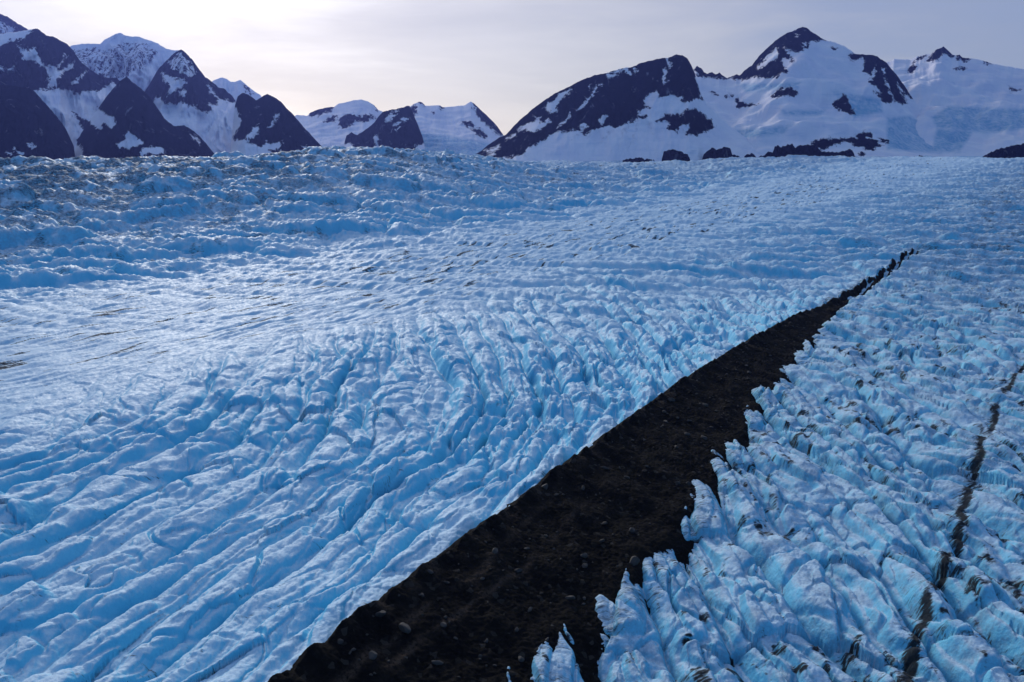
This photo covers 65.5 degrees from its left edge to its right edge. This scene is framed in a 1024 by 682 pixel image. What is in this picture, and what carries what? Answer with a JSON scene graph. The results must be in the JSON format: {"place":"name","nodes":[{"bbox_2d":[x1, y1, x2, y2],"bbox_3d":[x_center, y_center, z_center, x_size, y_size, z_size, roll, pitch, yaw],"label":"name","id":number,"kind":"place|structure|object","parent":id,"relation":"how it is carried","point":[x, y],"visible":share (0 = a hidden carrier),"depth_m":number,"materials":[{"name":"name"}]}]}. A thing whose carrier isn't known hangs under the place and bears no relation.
{"place":"outdoors","nodes":[
{"label":"outdoors","id":0,"kind":"place"},
{"bbox_2d":[0,14,27,33],"bbox_3d":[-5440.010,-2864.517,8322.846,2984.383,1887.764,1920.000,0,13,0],"label":"mountain","id":1,"kind":"structure","parent":0,"point":[7,24],"depth_m":8365.51,"materials":[{"name":"white snow"}]},
{"bbox_2d":[0,84,74,159],"bbox_3d":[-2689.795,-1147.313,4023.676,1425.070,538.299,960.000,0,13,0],"label":"mountain","id":2,"kind":"structure","parent":0,"point":[31,124],"depth_m":3879.82,"materials":[{"name":"grey stone"}]},
{"bbox_2d":[0,29,118,148],"bbox_3d":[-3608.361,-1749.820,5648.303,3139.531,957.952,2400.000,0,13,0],"label":"mountain","id":3,"kind":"structure","parent":0,"point":[64,83],"depth_m":5458.78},
{"bbox_2d":[70,33,178,91],"bbox_3d":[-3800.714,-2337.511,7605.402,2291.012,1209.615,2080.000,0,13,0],"label":"mountain","id":4,"kind":"structure","parent":0,"point":[138,61],"depth_m":7493.81,"materials":[{"name":"white snow"}]},
{"bbox_2d":[74,76,213,157],"bbox_3d":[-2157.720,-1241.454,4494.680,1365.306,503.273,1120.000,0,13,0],"label":"mountain","id":5,"kind":"structure","parent":0,"point":[127,119],"depth_m":4328.93,"materials":[{"name":"grey stone"}]},
{"bbox_2d":[145,50,235,153],"bbox_3d":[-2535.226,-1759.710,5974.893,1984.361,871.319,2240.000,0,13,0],"label":"mountain","id":6,"kind":"structure","parent":0,"point":[181,89],"depth_m":5675.07,"materials":[{"name":"white snow"}]},
{"bbox_2d":[212,77,260,99],"bbox_3d":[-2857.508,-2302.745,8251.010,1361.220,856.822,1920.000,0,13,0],"label":"mountain","id":7,"kind":"structure","parent":0,"point":[236,89],"depth_m":8301.59,"materials":[{"name":"white snow"}]},
{"bbox_2d":[230,93,321,155],"bbox_3d":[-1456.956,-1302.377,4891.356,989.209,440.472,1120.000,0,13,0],"label":"mountain","id":8,"kind":"structure","parent":0,"point":[267,123],"depth_m":4738.38,"materials":[{"name":"grey stone"}]},
{"bbox_2d":[295,99,381,146],"bbox_3d":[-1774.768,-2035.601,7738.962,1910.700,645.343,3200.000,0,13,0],"label":"mountain","id":9,"kind":"structure","parent":0,"point":[337,124],"depth_m":7523.99,"materials":[{"name":"white snow"}]},
{"bbox_2d":[344,106,424,149],"bbox_3d":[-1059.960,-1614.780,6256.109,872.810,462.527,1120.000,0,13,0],"label":"mountain","id":10,"kind":"structure","parent":0,"point":[396,128],"depth_m":6148.79,"materials":[{"name":"grey stone"}]},
{"bbox_2d":[410,102,503,154],"bbox_3d":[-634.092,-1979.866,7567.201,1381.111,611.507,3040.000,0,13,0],"label":"mountain","id":11,"kind":"structure","parent":0,"point":[470,128],"depth_m":7219.57,"materials":[{"name":"white snow"}]},
{"bbox_2d":[0,145,1023,681],"bbox_3d":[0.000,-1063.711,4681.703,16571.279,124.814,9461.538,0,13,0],"label":"glacier terrain","id":12,"kind":"structure","parent":0,"point":[264,417],"depth_m":338.74,"materials":[{"name":"blue ice"}]},
{"bbox_2d":[268,248,918,681],"bbox_3d":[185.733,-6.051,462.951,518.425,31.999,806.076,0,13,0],"label":"moraine debris","id":13,"kind":"object","parent":12,"relation":"on","point":[574,516],"visible":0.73,"depth_m":195.43,"materials":[{"name":"black gravel"}]},
{"bbox_2d":[368,651,376,659],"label":"boulder","id":14,"kind":"object","parent":13,"relation":"on","point":[372,655],"visible":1,"depth_m":147.31,"materials":[{"name":"stone"}]},
{"bbox_2d":[375,610,385,616],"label":"boulder","id":15,"kind":"object","parent":13,"relation":"on","point":[381,613],"visible":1,"depth_m":157.26,"materials":[{"name":"stone"}]},
{"bbox_2d":[399,622,410,633],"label":"boulder","id":16,"kind":"object","parent":13,"relation":"on","point":[404,627],"visible":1,"depth_m":156.04,"materials":[{"name":"stone"}]},
{"bbox_2d":[431,660,442,664],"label":"boulder","id":17,"kind":"object","parent":13,"relation":"on","point":[436,662],"visible":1,"depth_m":151.17,"materials":[{"name":"stone"}]},
{"bbox_2d":[440,622,446,627],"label":"boulder","id":18,"kind":"object","parent":13,"relation":"on","point":[443,624],"visible":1,"depth_m":160.19,"materials":[{"name":"stone"}]},
{"bbox_2d":[514,568,522,573],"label":"boulder","id":19,"kind":"object","parent":13,"relation":"on","point":[518,570],"visible":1,"depth_m":184.46,"materials":[{"name":"stone"}]},
{"bbox_2d":[518,656,524,661],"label":"boulder","id":20,"kind":"object","parent":13,"relation":"on","point":[521,659],"visible":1,"depth_m":157.52,"materials":[{"name":"stone"}]},
{"bbox_2d":[565,595,574,599],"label":"boulder","id":21,"kind":"object","parent":13,"relation":"on","point":[570,597],"visible":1,"depth_m":178.89,"materials":[{"name":"stone"}]},
{"bbox_2d":[629,556,639,565],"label":"boulder","id":22,"kind":"object","parent":13,"relation":"on","point":[634,560],"visible":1,"depth_m":196.11,"materials":[{"name":"stone"}]},
{"bbox_2d":[623,157,653,161],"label":"rock outcrop","id":23,"kind":"object","parent":12,"relation":"on","point":[639,159],"visible":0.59,"depth_m":4304.86,"materials":[{"name":"grey stone"}]},
{"bbox_2d":[662,149,689,160],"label":"rock outcrop","id":24,"kind":"object","parent":12,"relation":"on","point":[670,155],"visible":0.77,"depth_m":4324.78,"materials":[{"name":"grey stone"}]},
{"bbox_2d":[702,147,738,159],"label":"rock outcrop","id":25,"kind":"object","parent":12,"relation":"on","point":[723,152],"visible":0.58,"depth_m":4532.95,"materials":[{"name":"grey stone"}]},
{"bbox_2d":[744,153,755,157],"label":"rock outcrop","id":26,"kind":"object","parent":12,"relation":"on","point":[750,155],"visible":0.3,"depth_m":4555.22,"materials":[{"name":"grey stone"}]},
{"bbox_2d":[759,144,854,157],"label":"rock outcrop","id":27,"kind":"object","parent":12,"relation":"on","point":[791,149],"visible":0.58,"depth_m":4507.16,"materials":[{"name":"grey stone"}]},
{"bbox_2d":[983,143,1023,157],"bbox_3d":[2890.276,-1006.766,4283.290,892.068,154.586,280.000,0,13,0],"label":"rock outcrop","id":28,"kind":"object","parent":12,"relation":"on","point":[1014,151],"visible":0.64,"depth_m":4197.60,"materials":[{"name":"grey stone"}]},
{"bbox_2d":[0,0,1023,134],"label":"sky","id":29,"kind":"structure","parent":0,"point":[505,58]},
{"bbox_2d":[477,54,760,161],"bbox_3d":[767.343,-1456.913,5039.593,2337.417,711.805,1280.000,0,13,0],"label":"mountain","id":30,"kind":"structure","parent":0,"point":[655,109],"depth_m":4846.58,"materials":[{"name":"grey stone"}]},
{"bbox_2d":[693,27,938,156],"bbox_3d":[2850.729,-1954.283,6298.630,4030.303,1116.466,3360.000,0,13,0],"label":"mountain","id":31,"kind":"structure","parent":0,"point":[802,86],"depth_m":5827.28,"materials":[{"name":"white snow"}]},
{"bbox_2d":[886,46,1023,156],"bbox_3d":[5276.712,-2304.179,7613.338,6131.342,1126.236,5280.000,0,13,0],"label":"mountain","id":32,"kind":"structure","parent":0,"point":[970,107],"depth_m":6809.19,"materials":[{"name":"white snow"}]}
]}

